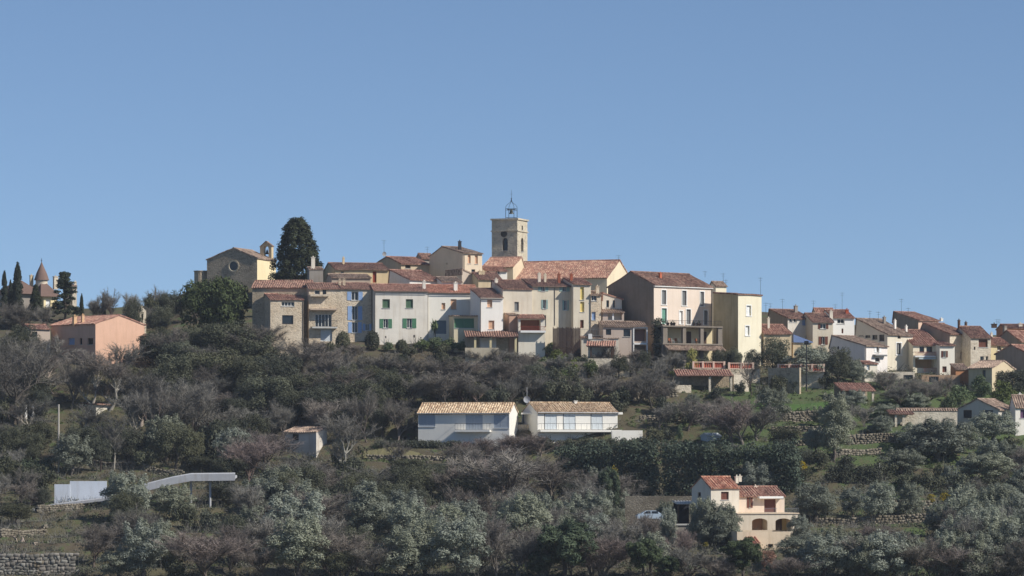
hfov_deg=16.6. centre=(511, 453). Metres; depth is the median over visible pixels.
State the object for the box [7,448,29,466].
bare shrub
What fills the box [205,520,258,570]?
bare tree
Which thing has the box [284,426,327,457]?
shed
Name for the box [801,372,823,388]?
retaining wall
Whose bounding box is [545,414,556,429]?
shutter door
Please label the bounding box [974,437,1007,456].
olive tree
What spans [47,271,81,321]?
conifer
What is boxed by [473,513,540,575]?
bare tree
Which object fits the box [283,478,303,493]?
bare tree
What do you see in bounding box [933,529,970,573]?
olive tree
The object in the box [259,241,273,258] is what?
bellcote
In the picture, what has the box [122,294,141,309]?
bare tree
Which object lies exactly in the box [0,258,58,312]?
manor house
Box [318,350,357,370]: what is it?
bare tree
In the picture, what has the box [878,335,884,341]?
window
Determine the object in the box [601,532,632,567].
bare shrub
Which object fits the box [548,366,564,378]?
bush
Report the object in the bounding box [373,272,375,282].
door
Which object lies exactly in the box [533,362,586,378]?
garden wall
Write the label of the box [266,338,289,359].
bare tree
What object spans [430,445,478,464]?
bare tree
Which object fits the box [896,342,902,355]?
window
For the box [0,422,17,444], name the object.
bare tree
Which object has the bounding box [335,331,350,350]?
clipped shrub
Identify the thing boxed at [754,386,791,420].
olive tree
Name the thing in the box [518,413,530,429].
entrance wall
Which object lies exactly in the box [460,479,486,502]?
bare tree
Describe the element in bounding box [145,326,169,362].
evergreen oak
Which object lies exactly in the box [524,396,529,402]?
satellite dish
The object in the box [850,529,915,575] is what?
olive tree
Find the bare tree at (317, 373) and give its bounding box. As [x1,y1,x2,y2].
[302,365,333,375]
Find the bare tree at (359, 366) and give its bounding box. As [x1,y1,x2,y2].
[337,354,372,370]
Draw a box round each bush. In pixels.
[0,392,17,423]
[0,435,17,455]
[0,453,21,480]
[11,465,31,484]
[26,463,40,482]
[29,464,57,489]
[36,403,48,418]
[132,445,158,468]
[143,293,159,328]
[161,551,191,574]
[169,502,198,527]
[174,289,189,320]
[198,419,229,457]
[198,508,227,531]
[321,341,337,354]
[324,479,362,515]
[330,438,367,467]
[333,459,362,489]
[336,456,365,471]
[381,342,392,350]
[401,346,417,356]
[413,337,429,351]
[426,491,446,514]
[427,337,441,350]
[432,342,450,358]
[442,337,458,352]
[456,339,464,353]
[461,381,483,401]
[484,384,509,401]
[541,374,571,401]
[542,342,552,354]
[542,370,555,388]
[543,438,561,448]
[547,348,561,360]
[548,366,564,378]
[552,349,567,360]
[556,363,577,374]
[556,438,571,447]
[563,370,580,382]
[569,382,594,401]
[569,438,586,448]
[570,357,579,370]
[574,354,588,362]
[583,357,598,377]
[583,437,596,447]
[594,437,610,448]
[605,438,621,448]
[606,386,630,411]
[638,436,652,444]
[645,427,664,440]
[653,394,670,409]
[660,401,678,423]
[662,427,677,439]
[676,423,683,440]
[678,404,706,422]
[685,347,698,369]
[697,353,709,367]
[708,386,723,399]
[733,380,745,395]
[761,384,776,393]
[769,375,786,392]
[778,374,787,385]
[789,380,800,391]
[796,465,812,483]
[808,448,829,469]
[818,373,835,386]
[835,454,856,468]
[874,460,897,479]
[895,470,921,489]
[917,470,946,492]
[927,494,935,501]
[929,465,946,476]
[938,395,956,407]
[938,492,950,500]
[947,471,977,490]
[949,384,974,403]
[970,374,992,396]
[977,475,1001,489]
[989,380,1016,403]
[1000,477,1023,493]
[1004,436,1023,449]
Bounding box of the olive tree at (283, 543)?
[260,513,332,575]
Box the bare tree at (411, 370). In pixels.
[393,362,424,379]
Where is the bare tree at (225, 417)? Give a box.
[198,405,242,427]
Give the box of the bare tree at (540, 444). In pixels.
[523,434,563,456]
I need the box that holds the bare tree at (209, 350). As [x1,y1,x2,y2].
[182,344,234,356]
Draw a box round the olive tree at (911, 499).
[892,481,926,514]
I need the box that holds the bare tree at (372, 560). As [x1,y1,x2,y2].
[350,542,399,575]
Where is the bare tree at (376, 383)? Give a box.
[357,370,394,405]
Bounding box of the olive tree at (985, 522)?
[969,509,1019,532]
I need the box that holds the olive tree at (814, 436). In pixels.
[800,427,826,450]
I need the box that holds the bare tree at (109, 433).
[93,412,127,469]
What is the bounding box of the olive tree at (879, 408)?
[871,403,898,416]
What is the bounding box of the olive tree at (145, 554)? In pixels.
[116,520,168,575]
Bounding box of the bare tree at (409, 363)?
[393,353,436,377]
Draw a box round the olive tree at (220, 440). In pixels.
[211,426,254,460]
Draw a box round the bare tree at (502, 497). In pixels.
[493,486,540,508]
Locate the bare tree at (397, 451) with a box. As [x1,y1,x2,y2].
[381,439,412,468]
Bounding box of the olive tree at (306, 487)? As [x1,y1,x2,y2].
[265,478,314,509]
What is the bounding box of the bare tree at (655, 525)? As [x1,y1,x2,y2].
[637,517,662,536]
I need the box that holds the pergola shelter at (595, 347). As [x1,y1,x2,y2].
[586,340,615,357]
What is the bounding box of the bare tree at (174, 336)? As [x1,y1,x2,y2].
[146,326,188,352]
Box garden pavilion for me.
[833,382,875,401]
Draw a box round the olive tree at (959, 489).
[943,482,978,503]
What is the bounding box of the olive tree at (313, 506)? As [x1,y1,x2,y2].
[260,491,328,546]
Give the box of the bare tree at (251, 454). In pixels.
[217,434,283,482]
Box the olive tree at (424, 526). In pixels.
[397,514,450,575]
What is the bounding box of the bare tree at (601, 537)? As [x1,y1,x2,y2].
[594,531,608,544]
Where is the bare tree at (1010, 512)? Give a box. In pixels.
[953,504,1019,516]
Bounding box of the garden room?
[448,315,477,351]
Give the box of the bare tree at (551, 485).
[520,453,581,501]
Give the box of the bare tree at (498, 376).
[475,369,525,387]
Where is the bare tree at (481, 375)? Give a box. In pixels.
[459,365,492,384]
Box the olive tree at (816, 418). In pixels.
[810,406,836,426]
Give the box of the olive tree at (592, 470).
[588,466,613,480]
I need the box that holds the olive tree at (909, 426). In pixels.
[891,422,921,444]
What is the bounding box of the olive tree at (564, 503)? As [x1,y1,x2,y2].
[548,498,575,515]
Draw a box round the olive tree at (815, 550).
[794,532,850,575]
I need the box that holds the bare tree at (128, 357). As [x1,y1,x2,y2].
[94,341,149,391]
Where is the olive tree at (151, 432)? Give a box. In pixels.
[143,413,185,463]
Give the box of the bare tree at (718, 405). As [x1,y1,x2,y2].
[709,399,734,412]
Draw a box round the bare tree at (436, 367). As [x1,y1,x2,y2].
[419,354,466,379]
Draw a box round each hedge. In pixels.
[0,456,55,470]
[372,439,461,448]
[552,433,804,495]
[650,318,665,362]
[823,463,884,483]
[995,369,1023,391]
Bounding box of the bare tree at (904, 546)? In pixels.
[884,531,919,575]
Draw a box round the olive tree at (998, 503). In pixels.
[974,497,1008,512]
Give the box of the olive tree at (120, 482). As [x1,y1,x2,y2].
[98,469,152,516]
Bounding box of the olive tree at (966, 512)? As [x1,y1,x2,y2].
[953,506,999,526]
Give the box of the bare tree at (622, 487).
[562,470,640,498]
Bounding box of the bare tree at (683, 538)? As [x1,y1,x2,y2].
[660,529,698,552]
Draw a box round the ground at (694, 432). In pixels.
[0,274,1023,575]
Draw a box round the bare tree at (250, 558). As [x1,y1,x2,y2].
[233,546,277,575]
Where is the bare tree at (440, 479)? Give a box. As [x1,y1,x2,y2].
[425,466,471,492]
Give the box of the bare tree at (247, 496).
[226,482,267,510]
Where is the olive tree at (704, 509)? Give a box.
[690,499,726,545]
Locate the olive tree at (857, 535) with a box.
[847,531,886,539]
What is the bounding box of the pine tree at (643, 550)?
[625,538,663,575]
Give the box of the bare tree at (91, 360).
[61,346,122,410]
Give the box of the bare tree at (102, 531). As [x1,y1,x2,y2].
[79,522,112,562]
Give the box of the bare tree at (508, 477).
[435,447,558,502]
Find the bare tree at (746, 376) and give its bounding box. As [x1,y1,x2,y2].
[738,356,761,395]
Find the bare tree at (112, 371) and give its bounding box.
[84,357,146,411]
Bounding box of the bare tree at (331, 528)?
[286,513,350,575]
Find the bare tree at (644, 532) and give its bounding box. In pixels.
[622,515,653,541]
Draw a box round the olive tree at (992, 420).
[968,410,1020,439]
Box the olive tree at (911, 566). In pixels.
[885,534,932,575]
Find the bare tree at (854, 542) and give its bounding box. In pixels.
[834,535,908,575]
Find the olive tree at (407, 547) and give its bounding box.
[377,525,432,575]
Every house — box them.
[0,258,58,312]
[22,324,50,351]
[49,313,145,365]
[63,280,76,305]
[80,403,111,413]
[251,280,312,343]
[264,293,303,355]
[305,278,345,343]
[307,256,323,281]
[323,256,388,282]
[325,273,371,283]
[337,282,372,341]
[370,280,428,344]
[376,252,429,272]
[388,269,436,283]
[416,249,430,262]
[417,402,518,446]
[426,281,475,340]
[428,240,482,276]
[435,276,462,283]
[445,268,471,283]
[469,287,503,347]
[471,270,501,287]
[482,266,507,278]
[491,278,532,330]
[520,401,622,441]
[521,272,570,346]
[562,273,591,348]
[590,285,601,334]
[598,321,647,363]
[600,292,623,308]
[601,308,624,320]
[606,271,713,359]
[709,281,727,340]
[713,277,762,365]
[762,317,792,365]
[764,299,805,342]
[803,310,833,361]
[812,307,832,312]
[813,308,854,334]
[828,335,888,371]
[854,311,913,370]
[858,360,878,381]
[892,299,942,328]
[902,329,937,372]
[920,319,967,362]
[934,340,955,374]
[957,326,992,366]
[957,398,1009,428]
[967,360,1015,394]
[991,322,1023,336]
[991,337,1009,359]
[994,344,1023,380]
[999,325,1023,343]
[1009,392,1023,435]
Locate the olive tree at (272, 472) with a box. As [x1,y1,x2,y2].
[252,463,308,496]
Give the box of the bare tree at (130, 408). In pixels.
[105,390,149,435]
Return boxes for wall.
[0,524,48,539]
[0,552,79,575]
[35,502,108,512]
[88,458,184,476]
[121,306,145,332]
[194,270,206,282]
[366,454,461,460]
[465,348,498,366]
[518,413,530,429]
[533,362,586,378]
[589,358,628,376]
[611,430,642,439]
[625,496,691,527]
[633,389,678,399]
[639,415,685,420]
[671,524,697,544]
[673,369,759,382]
[674,385,690,392]
[732,374,748,391]
[768,368,800,393]
[771,426,821,431]
[780,410,815,421]
[795,440,811,445]
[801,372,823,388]
[818,518,854,525]
[830,448,883,459]
[847,433,898,444]
[850,513,925,525]
[876,500,931,510]
[879,372,914,379]
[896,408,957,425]
[921,375,959,384]
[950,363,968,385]
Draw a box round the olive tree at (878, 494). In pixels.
[859,480,897,515]
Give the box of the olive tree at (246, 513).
[235,504,272,538]
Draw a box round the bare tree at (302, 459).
[273,449,323,466]
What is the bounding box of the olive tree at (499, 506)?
[482,497,512,523]
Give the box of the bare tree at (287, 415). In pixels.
[267,396,296,433]
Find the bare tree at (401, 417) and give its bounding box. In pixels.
[376,397,417,439]
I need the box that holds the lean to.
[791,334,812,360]
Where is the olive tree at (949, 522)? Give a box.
[934,514,970,536]
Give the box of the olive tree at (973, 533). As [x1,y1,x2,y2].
[967,528,981,538]
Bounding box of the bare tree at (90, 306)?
[85,295,100,314]
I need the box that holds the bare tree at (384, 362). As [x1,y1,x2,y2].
[361,350,397,370]
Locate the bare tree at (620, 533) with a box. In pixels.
[597,517,643,543]
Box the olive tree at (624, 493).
[608,487,629,517]
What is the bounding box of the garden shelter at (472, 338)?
[464,330,517,354]
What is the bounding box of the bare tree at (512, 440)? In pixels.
[473,432,545,457]
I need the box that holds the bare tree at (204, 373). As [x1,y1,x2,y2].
[190,364,232,410]
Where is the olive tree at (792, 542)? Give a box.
[774,533,822,563]
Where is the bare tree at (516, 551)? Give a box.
[481,531,537,575]
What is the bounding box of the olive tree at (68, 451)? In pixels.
[50,433,94,475]
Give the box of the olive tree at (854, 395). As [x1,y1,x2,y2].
[841,389,866,409]
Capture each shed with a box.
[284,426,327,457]
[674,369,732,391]
[885,409,913,426]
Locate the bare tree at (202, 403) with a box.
[167,375,231,431]
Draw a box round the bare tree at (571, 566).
[558,551,578,575]
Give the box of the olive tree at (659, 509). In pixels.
[654,499,673,519]
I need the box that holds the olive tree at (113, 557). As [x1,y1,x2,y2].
[95,549,140,575]
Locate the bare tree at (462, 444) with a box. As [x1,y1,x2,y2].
[451,440,471,455]
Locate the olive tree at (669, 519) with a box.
[658,505,678,545]
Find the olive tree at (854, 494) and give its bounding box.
[838,486,864,516]
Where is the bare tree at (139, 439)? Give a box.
[125,426,145,449]
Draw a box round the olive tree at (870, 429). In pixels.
[865,426,876,432]
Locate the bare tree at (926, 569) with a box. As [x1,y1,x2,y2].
[921,536,937,575]
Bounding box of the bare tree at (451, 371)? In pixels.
[422,359,483,391]
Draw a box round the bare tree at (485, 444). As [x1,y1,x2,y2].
[466,436,523,460]
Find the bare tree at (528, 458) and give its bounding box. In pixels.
[505,450,551,487]
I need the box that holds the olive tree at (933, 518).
[922,501,954,532]
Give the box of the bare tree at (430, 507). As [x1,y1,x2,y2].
[418,500,436,512]
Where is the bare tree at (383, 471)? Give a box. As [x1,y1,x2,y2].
[338,465,391,479]
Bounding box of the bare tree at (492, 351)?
[462,347,506,360]
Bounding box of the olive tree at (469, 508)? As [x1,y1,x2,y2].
[444,497,490,543]
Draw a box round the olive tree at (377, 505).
[341,479,394,544]
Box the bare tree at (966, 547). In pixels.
[950,534,981,575]
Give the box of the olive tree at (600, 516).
[574,512,609,538]
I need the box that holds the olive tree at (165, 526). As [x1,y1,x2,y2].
[129,517,177,557]
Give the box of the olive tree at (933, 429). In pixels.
[896,416,976,461]
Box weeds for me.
[10,369,1023,575]
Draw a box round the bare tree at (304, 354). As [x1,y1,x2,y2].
[276,337,331,372]
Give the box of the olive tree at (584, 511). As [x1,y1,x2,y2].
[565,503,589,515]
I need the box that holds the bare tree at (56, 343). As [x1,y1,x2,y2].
[12,334,84,359]
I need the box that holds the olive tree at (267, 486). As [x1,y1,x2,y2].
[237,475,283,515]
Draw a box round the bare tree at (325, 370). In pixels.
[314,364,331,377]
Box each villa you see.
[690,474,741,511]
[739,484,785,511]
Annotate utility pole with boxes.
[58,405,59,471]
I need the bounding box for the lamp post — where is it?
[804,341,808,390]
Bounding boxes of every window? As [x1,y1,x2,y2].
[69,338,74,344]
[228,260,238,271]
[281,302,294,306]
[282,315,292,323]
[293,434,298,440]
[347,292,362,300]
[348,306,361,320]
[348,322,361,332]
[363,324,370,330]
[380,319,391,328]
[382,299,389,308]
[403,318,415,328]
[406,299,413,308]
[419,414,434,426]
[450,299,456,309]
[487,300,492,307]
[488,321,494,329]
[503,238,507,250]
[514,302,518,310]
[538,287,547,291]
[541,300,547,308]
[559,287,569,291]
[562,300,568,310]
[580,287,583,299]
[580,302,584,312]
[606,329,610,334]
[623,329,629,336]
[661,289,666,304]
[681,290,687,306]
[699,291,704,306]
[721,492,727,499]
[745,325,749,335]
[746,305,751,316]
[747,497,752,507]
[776,519,781,530]
[818,324,827,328]
[819,336,827,344]
[837,319,844,323]
[874,347,880,352]
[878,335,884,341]
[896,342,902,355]
[919,347,924,352]
[926,347,932,352]
[941,351,947,357]
[962,410,971,418]
[978,339,987,347]
[1020,410,1023,418]
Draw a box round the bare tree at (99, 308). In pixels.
[88,301,111,314]
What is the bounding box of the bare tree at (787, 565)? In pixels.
[762,554,823,575]
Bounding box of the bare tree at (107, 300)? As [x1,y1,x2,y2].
[100,288,120,313]
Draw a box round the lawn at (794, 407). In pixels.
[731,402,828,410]
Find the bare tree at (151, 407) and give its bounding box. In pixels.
[127,374,172,427]
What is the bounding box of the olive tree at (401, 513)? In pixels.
[385,497,429,531]
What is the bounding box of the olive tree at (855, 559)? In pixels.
[843,535,893,575]
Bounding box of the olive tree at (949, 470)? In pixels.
[940,463,958,486]
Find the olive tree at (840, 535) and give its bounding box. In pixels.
[822,532,854,570]
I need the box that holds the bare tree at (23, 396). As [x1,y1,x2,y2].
[0,383,31,405]
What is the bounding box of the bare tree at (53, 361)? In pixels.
[28,354,76,393]
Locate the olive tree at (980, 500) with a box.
[974,492,998,507]
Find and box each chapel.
[206,247,276,288]
[483,256,524,278]
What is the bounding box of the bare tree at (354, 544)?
[305,529,383,575]
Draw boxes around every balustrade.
[692,361,724,368]
[728,362,753,368]
[777,364,824,371]
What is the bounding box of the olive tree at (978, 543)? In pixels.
[946,531,994,575]
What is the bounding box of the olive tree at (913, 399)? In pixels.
[903,392,931,407]
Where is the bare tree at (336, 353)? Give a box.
[305,344,345,367]
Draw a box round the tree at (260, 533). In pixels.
[211,507,303,553]
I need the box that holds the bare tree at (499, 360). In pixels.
[488,355,518,389]
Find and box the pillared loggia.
[652,320,725,366]
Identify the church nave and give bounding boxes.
[516,259,627,293]
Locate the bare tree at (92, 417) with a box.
[70,403,110,444]
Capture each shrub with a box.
[0,297,32,328]
[0,317,34,328]
[0,472,12,502]
[1,299,37,326]
[1,402,22,424]
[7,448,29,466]
[18,487,41,504]
[31,303,56,324]
[105,503,166,537]
[112,513,149,544]
[140,301,156,326]
[142,285,169,310]
[161,533,195,560]
[302,339,328,353]
[330,488,358,524]
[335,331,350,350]
[341,344,365,355]
[364,330,379,350]
[395,339,407,352]
[412,372,434,396]
[426,483,503,525]
[442,372,484,401]
[471,353,488,363]
[486,351,510,363]
[490,349,521,362]
[490,375,522,401]
[508,520,553,575]
[513,351,542,362]
[516,356,532,365]
[516,371,558,398]
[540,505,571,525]
[552,375,582,391]
[562,486,579,502]
[563,353,575,361]
[570,372,622,399]
[582,536,614,575]
[587,352,605,361]
[595,347,620,357]
[596,376,641,396]
[597,362,617,376]
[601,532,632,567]
[613,486,641,513]
[623,372,665,402]
[626,353,644,374]
[628,349,658,362]
[636,510,661,535]
[650,359,673,377]
[652,380,672,397]
[657,380,680,393]
[658,348,687,370]
[664,543,714,575]
[691,554,752,575]
[713,396,735,404]
[761,550,778,575]
[868,369,901,390]
[873,383,916,404]
[890,376,932,393]
[917,381,952,402]
[929,375,955,396]
[960,554,1015,575]
[966,475,988,489]
[991,466,1009,482]
[1006,446,1023,466]
[1010,461,1023,474]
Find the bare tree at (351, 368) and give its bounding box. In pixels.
[330,359,367,376]
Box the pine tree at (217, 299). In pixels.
[177,275,249,328]
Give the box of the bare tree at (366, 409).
[337,387,379,442]
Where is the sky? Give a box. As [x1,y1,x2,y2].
[0,0,1023,334]
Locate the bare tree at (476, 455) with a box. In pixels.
[464,448,502,470]
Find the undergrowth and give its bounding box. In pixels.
[0,347,1023,575]
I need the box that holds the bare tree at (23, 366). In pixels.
[0,336,69,426]
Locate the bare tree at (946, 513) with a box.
[939,505,957,523]
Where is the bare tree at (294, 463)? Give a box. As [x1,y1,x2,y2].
[270,459,317,479]
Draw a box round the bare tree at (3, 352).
[0,329,47,399]
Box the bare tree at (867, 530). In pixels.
[844,523,900,536]
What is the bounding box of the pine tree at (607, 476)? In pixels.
[594,466,621,506]
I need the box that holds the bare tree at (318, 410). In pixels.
[299,397,344,429]
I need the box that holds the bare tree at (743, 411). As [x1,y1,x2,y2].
[693,396,768,444]
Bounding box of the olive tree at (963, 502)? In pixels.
[943,492,976,520]
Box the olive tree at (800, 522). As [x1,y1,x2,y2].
[786,513,814,537]
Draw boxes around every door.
[315,314,331,326]
[321,329,331,340]
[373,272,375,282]
[435,321,445,333]
[466,414,482,429]
[493,414,508,428]
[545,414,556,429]
[563,414,574,429]
[591,414,602,428]
[661,307,667,324]
[679,310,683,324]
[686,308,691,324]
[686,332,690,342]
[703,309,708,325]
[704,332,706,343]
[764,499,774,511]
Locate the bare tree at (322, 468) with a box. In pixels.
[296,460,339,476]
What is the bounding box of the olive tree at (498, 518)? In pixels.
[485,508,524,546]
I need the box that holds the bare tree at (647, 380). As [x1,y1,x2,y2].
[629,359,671,407]
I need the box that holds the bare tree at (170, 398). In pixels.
[154,387,180,408]
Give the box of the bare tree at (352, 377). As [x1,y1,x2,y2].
[334,368,373,383]
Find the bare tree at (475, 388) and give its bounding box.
[458,375,493,401]
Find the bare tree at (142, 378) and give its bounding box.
[121,374,155,396]
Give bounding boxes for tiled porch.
[748,536,760,544]
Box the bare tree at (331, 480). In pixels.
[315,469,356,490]
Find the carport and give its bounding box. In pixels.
[672,500,693,523]
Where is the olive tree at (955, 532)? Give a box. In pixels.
[941,525,965,547]
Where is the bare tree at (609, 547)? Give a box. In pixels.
[577,534,660,575]
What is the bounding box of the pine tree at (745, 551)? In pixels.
[719,536,762,575]
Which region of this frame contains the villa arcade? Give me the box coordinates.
[734,508,798,533]
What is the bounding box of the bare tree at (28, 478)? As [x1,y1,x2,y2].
[10,467,42,495]
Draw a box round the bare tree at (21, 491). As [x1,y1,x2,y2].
[8,480,41,502]
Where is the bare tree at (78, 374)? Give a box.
[56,355,101,409]
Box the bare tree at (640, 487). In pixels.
[581,470,649,493]
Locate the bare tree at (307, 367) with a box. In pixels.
[301,357,325,372]
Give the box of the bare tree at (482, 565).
[476,539,511,575]
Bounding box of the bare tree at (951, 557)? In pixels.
[904,543,1002,575]
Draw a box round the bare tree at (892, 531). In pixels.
[882,526,904,537]
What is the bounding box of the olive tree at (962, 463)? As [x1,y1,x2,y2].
[955,455,981,476]
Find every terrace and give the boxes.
[363,446,448,458]
[724,530,789,550]
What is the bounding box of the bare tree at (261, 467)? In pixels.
[255,460,316,471]
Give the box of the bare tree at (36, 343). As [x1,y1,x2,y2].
[19,338,52,354]
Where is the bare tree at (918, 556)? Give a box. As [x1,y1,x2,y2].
[898,536,942,575]
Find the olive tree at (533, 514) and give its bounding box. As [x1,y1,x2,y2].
[491,490,553,538]
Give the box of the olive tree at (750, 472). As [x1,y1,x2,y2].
[738,461,776,485]
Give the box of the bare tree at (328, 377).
[308,372,342,385]
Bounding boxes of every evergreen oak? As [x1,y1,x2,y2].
[0,424,26,448]
[0,465,16,480]
[0,502,34,525]
[1,332,32,350]
[8,324,41,343]
[17,373,53,404]
[18,431,47,451]
[20,421,57,445]
[21,388,52,412]
[23,446,40,462]
[36,487,51,504]
[62,423,101,449]
[87,435,112,471]
[89,419,126,443]
[108,491,145,515]
[109,507,143,524]
[110,426,148,461]
[111,364,149,388]
[122,299,143,322]
[132,331,173,362]
[144,305,173,329]
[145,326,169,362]
[146,353,200,388]
[152,421,196,468]
[157,290,179,316]
[158,338,201,369]
[158,351,184,372]
[165,325,207,344]
[165,381,192,409]
[167,411,200,425]
[173,430,205,467]
[177,347,240,380]
[180,369,205,393]
[185,329,215,350]
[186,454,217,472]
[199,319,251,354]
[204,482,242,506]
[207,416,239,450]
[210,455,249,482]
[211,358,227,379]
[216,394,258,423]
[217,355,267,392]
[220,514,252,542]
[228,326,279,358]
[229,374,260,391]
[232,381,258,415]
[233,489,261,510]
[236,354,268,362]
[237,413,270,439]
[241,371,299,415]
[250,400,265,414]
[253,352,304,377]
[261,377,294,405]
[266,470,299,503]
[277,389,315,425]
[285,370,325,391]
[288,461,325,487]
[295,381,310,419]
[300,386,344,423]
[313,379,343,412]
[317,483,337,492]
[321,549,357,575]
[328,370,355,382]
[329,408,364,441]
[330,363,357,375]
[333,372,358,385]
[336,393,359,415]
[337,379,383,420]
[337,525,375,573]
[338,471,374,496]
[362,383,389,408]
[363,364,382,381]
[366,474,387,495]
[368,405,398,436]
[374,370,413,403]
[374,535,395,557]
[376,366,398,383]
[376,480,407,504]
[384,493,393,534]
[386,463,423,491]
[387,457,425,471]
[390,354,414,373]
[395,465,434,491]
[398,486,431,509]
[416,463,445,498]
[426,462,454,475]
[430,352,462,381]
[443,475,483,516]
[458,470,491,498]
[521,362,548,385]
[557,475,590,494]
[610,355,629,379]
[636,350,651,368]
[710,349,728,368]
[724,346,742,372]
[743,349,761,373]
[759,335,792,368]
[768,426,801,444]
[772,439,790,454]
[789,447,812,463]
[825,346,852,381]
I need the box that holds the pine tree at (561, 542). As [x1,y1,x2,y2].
[536,518,599,575]
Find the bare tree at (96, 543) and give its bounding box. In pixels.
[73,522,121,567]
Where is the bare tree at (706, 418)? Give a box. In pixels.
[700,403,749,442]
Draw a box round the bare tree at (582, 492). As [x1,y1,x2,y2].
[560,477,609,505]
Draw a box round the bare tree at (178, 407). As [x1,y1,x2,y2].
[159,388,206,426]
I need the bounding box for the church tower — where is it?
[490,190,528,260]
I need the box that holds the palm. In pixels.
[430,319,437,337]
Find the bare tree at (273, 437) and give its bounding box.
[224,426,305,471]
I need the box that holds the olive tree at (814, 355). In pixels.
[781,344,835,375]
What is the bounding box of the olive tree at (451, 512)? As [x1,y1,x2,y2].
[417,501,466,547]
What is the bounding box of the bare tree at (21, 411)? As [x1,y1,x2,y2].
[0,395,59,433]
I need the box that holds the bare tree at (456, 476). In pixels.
[445,456,488,498]
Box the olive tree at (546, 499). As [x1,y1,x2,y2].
[525,489,551,520]
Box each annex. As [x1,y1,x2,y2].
[504,313,519,354]
[517,314,545,356]
[581,329,618,357]
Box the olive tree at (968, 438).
[938,421,983,452]
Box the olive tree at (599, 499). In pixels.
[570,489,614,515]
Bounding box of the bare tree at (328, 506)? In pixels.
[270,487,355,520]
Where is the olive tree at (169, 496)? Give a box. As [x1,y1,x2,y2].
[150,483,196,519]
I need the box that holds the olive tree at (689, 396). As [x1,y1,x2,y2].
[685,393,701,404]
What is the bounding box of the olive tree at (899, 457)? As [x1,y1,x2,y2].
[877,447,925,475]
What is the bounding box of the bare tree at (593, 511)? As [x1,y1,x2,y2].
[578,505,613,526]
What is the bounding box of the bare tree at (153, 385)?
[114,370,175,426]
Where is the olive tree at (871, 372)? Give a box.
[864,369,874,377]
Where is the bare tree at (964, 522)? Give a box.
[939,513,1008,533]
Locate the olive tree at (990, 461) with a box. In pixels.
[959,451,1018,477]
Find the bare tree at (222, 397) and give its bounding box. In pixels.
[209,390,249,411]
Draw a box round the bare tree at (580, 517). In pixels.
[569,506,622,535]
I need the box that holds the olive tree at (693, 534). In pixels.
[685,522,706,544]
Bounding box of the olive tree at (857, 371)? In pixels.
[843,357,864,382]
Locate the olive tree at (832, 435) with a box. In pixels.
[817,391,854,461]
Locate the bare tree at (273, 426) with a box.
[222,406,293,432]
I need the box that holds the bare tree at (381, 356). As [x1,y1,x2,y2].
[373,354,405,374]
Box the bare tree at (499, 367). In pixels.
[484,359,519,391]
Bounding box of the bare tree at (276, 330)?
[221,323,292,357]
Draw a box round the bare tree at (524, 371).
[514,366,533,396]
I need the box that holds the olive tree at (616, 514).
[602,507,627,536]
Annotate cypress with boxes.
[0,270,8,308]
[8,279,12,308]
[11,261,23,308]
[29,284,42,317]
[79,293,83,315]
[267,216,323,279]
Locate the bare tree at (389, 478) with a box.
[353,473,408,488]
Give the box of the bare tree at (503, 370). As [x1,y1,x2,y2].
[487,362,515,380]
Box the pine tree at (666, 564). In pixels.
[653,555,679,575]
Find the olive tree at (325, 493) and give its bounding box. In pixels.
[304,488,336,522]
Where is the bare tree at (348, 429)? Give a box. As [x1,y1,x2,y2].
[316,410,381,463]
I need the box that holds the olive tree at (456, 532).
[426,513,494,575]
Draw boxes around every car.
[635,510,662,519]
[700,433,721,441]
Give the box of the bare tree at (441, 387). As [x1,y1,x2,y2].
[414,369,487,401]
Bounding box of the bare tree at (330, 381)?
[296,370,335,390]
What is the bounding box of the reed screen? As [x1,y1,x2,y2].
[553,327,580,359]
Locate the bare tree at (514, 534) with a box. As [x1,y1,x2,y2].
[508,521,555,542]
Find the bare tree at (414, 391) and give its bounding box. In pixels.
[394,370,440,410]
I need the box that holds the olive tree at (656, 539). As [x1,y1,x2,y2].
[636,531,670,572]
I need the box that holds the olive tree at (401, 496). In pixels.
[375,487,430,530]
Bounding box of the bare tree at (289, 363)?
[272,355,298,371]
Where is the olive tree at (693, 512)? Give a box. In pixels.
[686,495,713,542]
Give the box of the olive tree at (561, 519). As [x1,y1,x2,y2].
[555,512,579,525]
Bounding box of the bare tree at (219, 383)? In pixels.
[199,373,231,410]
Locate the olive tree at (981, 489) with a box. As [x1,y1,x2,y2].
[961,486,985,499]
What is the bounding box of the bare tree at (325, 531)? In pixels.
[313,519,354,571]
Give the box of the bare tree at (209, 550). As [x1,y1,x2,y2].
[149,529,260,575]
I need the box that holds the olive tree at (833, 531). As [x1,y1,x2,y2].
[812,525,847,546]
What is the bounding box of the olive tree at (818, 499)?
[790,481,839,521]
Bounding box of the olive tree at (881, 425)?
[868,415,893,434]
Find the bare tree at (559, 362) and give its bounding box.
[542,354,568,368]
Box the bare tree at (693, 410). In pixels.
[669,397,710,430]
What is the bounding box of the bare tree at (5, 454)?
[0,450,15,459]
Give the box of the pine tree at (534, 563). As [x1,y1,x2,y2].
[525,550,551,575]
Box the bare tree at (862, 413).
[848,403,875,426]
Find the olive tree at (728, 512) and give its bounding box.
[710,502,743,542]
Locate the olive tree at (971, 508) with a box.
[968,503,1005,523]
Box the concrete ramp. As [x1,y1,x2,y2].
[33,473,236,510]
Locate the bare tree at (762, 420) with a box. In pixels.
[745,402,791,440]
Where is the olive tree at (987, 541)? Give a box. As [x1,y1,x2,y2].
[968,530,1000,575]
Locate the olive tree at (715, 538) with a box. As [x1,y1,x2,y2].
[695,520,742,543]
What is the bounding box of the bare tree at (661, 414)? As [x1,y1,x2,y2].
[651,401,679,429]
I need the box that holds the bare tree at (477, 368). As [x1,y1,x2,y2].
[470,360,494,382]

